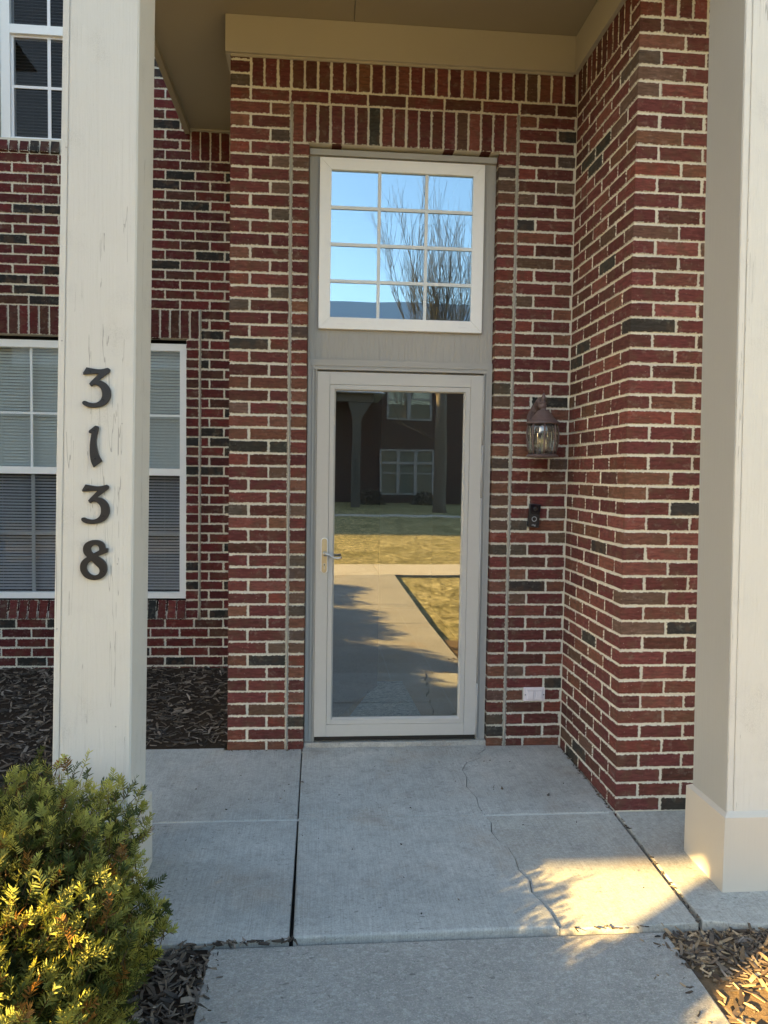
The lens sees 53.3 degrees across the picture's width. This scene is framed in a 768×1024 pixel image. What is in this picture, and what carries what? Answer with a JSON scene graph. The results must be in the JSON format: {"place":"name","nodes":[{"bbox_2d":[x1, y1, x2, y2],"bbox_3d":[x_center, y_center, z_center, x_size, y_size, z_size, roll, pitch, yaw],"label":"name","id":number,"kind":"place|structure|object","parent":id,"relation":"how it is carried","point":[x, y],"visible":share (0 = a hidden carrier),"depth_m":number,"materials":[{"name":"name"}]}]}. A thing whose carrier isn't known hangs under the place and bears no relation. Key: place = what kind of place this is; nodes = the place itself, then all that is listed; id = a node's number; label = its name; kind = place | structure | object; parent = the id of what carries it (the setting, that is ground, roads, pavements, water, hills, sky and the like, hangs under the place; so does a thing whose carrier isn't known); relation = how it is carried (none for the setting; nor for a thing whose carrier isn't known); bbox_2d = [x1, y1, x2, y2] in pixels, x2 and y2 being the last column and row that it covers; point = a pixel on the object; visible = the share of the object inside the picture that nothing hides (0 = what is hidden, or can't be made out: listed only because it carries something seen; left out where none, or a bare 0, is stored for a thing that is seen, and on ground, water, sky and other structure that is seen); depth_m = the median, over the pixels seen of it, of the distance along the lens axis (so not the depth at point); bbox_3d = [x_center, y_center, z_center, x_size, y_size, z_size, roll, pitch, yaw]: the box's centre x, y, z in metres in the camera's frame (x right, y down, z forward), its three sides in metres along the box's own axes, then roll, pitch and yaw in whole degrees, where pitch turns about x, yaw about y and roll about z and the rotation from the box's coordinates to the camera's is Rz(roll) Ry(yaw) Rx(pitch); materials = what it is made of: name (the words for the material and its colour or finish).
{"place":"outdoors","nodes":[
{"label":"outdoors","id":0,"kind":"place"},
{"bbox_2d":[0,665,767,1023],"bbox_3d":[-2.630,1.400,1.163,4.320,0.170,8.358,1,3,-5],"label":"mulch bed","id":1,"kind":"object","parent":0,"point":[162,745],"visible":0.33,"depth_m":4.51,"materials":[{"name":"brown wood"}]},
{"bbox_2d":[0,745,178,1023],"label":"yew shrub","id":2,"kind":"object","parent":1,"relation":"on","point":[67,914],"visible":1,"depth_m":1.92,"materials":[{"name":"green plant"}]},
{"bbox_2d":[350,681,420,715],"bbox_3d":[-0.035,1.208,4.882,0.479,0.011,0.900,1,3,-5],"label":"doormat","id":3,"kind":"object","parent":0,"point":[388,698],"visible":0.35,"depth_m":4.84,"materials":[{"name":"grey"}]},
{"bbox_2d":[194,932,729,1023],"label":"walkway","id":4,"kind":"structure","parent":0,"point":[596,979],"depth_m":2.36,"materials":[{"name":"concrete"}]},
{"bbox_2d":[670,931,767,1023],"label":"soil bed","id":5,"kind":"object","parent":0,"point":[711,987],"visible":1,"depth_m":2.35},
{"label":"lawn ground","id":6,"kind":"structure","parent":0,"visible":0},
{"bbox_2d":[0,0,767,891],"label":"brick house","id":7,"kind":"structure","parent":6,"relation":"on","point":[338,298],"depth_m":4.06,"materials":[{"name":"red brick"}]},
{"bbox_2d":[0,0,62,139],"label":"window","id":8,"kind":"structure","parent":7,"relation":"in","point":[10,32],"depth_m":5.20,"materials":[{"name":"white plastic"}]},
{"bbox_2d":[0,335,186,600],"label":"window","id":9,"kind":"structure","parent":7,"relation":"in","point":[28,364],"depth_m":5.44,"materials":[{"name":"white plastic"}]},
{"bbox_2d":[80,540,107,579],"bbox_3d":[-1.011,0.167,2.670,0.095,0.141,0.012,1,3,-5],"label":"house number","id":10,"kind":"object","parent":7,"relation":"attached to","point":[100,563],"visible":1,"depth_m":2.67,"materials":[{"name":"black metal"}]},
{"bbox_2d":[81,484,109,523],"bbox_3d":[-1.003,-0.027,2.660,0.097,0.138,0.012,1,3,-5],"label":"house number","id":11,"kind":"object","parent":7,"relation":"attached to","point":[104,507],"visible":1,"depth_m":2.66,"materials":[{"name":"black metal"}]},
{"bbox_2d":[89,426,101,466],"bbox_3d":[-0.999,-0.227,2.650,0.045,0.144,0.012,1,3,-5],"label":"house number","id":12,"kind":"object","parent":7,"relation":"attached to","point":[95,459],"visible":1,"depth_m":2.65,"materials":[{"name":"black metal"}]},
{"bbox_2d":[82,367,110,407],"bbox_3d":[-0.991,-0.429,2.640,0.096,0.138,0.012,1,3,-5],"label":"house number","id":13,"kind":"object","parent":7,"relation":"attached to","point":[106,391],"visible":1,"depth_m":2.64,"materials":[{"name":"black metal"}]},
{"bbox_2d":[314,371,484,740],"bbox_3d":[0.083,0.257,4.164,0.906,2.009,0.100,1,3,-5],"label":"storm door","id":14,"kind":"structure","parent":7,"relation":"in","point":[463,724],"depth_m":4.18,"materials":[{"name":"metal"}]},
{"bbox_2d":[318,157,484,333],"bbox_3d":[0.095,-1.429,4.134,0.887,0.898,0.052,1,3,-5],"label":"window","id":15,"kind":"structure","parent":7,"relation":"in","point":[328,165],"depth_m":4.12,"materials":[{"name":"white plastic"}]},
{"bbox_2d":[523,687,544,700],"bbox_3d":[0.838,1.015,4.262,0.120,0.076,0.025,1,3,-5],"label":"outlet cover","id":16,"kind":"object","parent":7,"relation":"attached to","point":[533,693],"visible":1,"depth_m":4.26,"materials":[{"name":"plastic"}]},
{"bbox_2d":[527,504,540,527],"bbox_3d":[0.823,0.020,4.198,0.062,0.128,0.032,5,3,-5],"label":"doorbell","id":17,"kind":"object","parent":7,"relation":"attached to","point":[533,519],"visible":1,"depth_m":4.19,"materials":[{"name":"black plastic"}]},
{"bbox_2d":[526,393,559,457],"bbox_3d":[0.837,-0.460,4.080,0.178,0.342,0.251,1,3,-5],"label":"wall lantern","id":18,"kind":"object","parent":7,"relation":"attached to","point":[539,415],"depth_m":4.04,"materials":[{"name":"brown metal"}]},
{"bbox_2d":[124,745,767,953],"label":"porch slab","id":19,"kind":"structure","parent":6,"relation":"on","point":[550,867],"depth_m":3.11,"materials":[{"name":"concrete"}]},
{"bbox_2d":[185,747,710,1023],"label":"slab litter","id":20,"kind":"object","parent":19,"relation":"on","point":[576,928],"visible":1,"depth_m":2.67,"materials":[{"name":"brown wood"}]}
]}

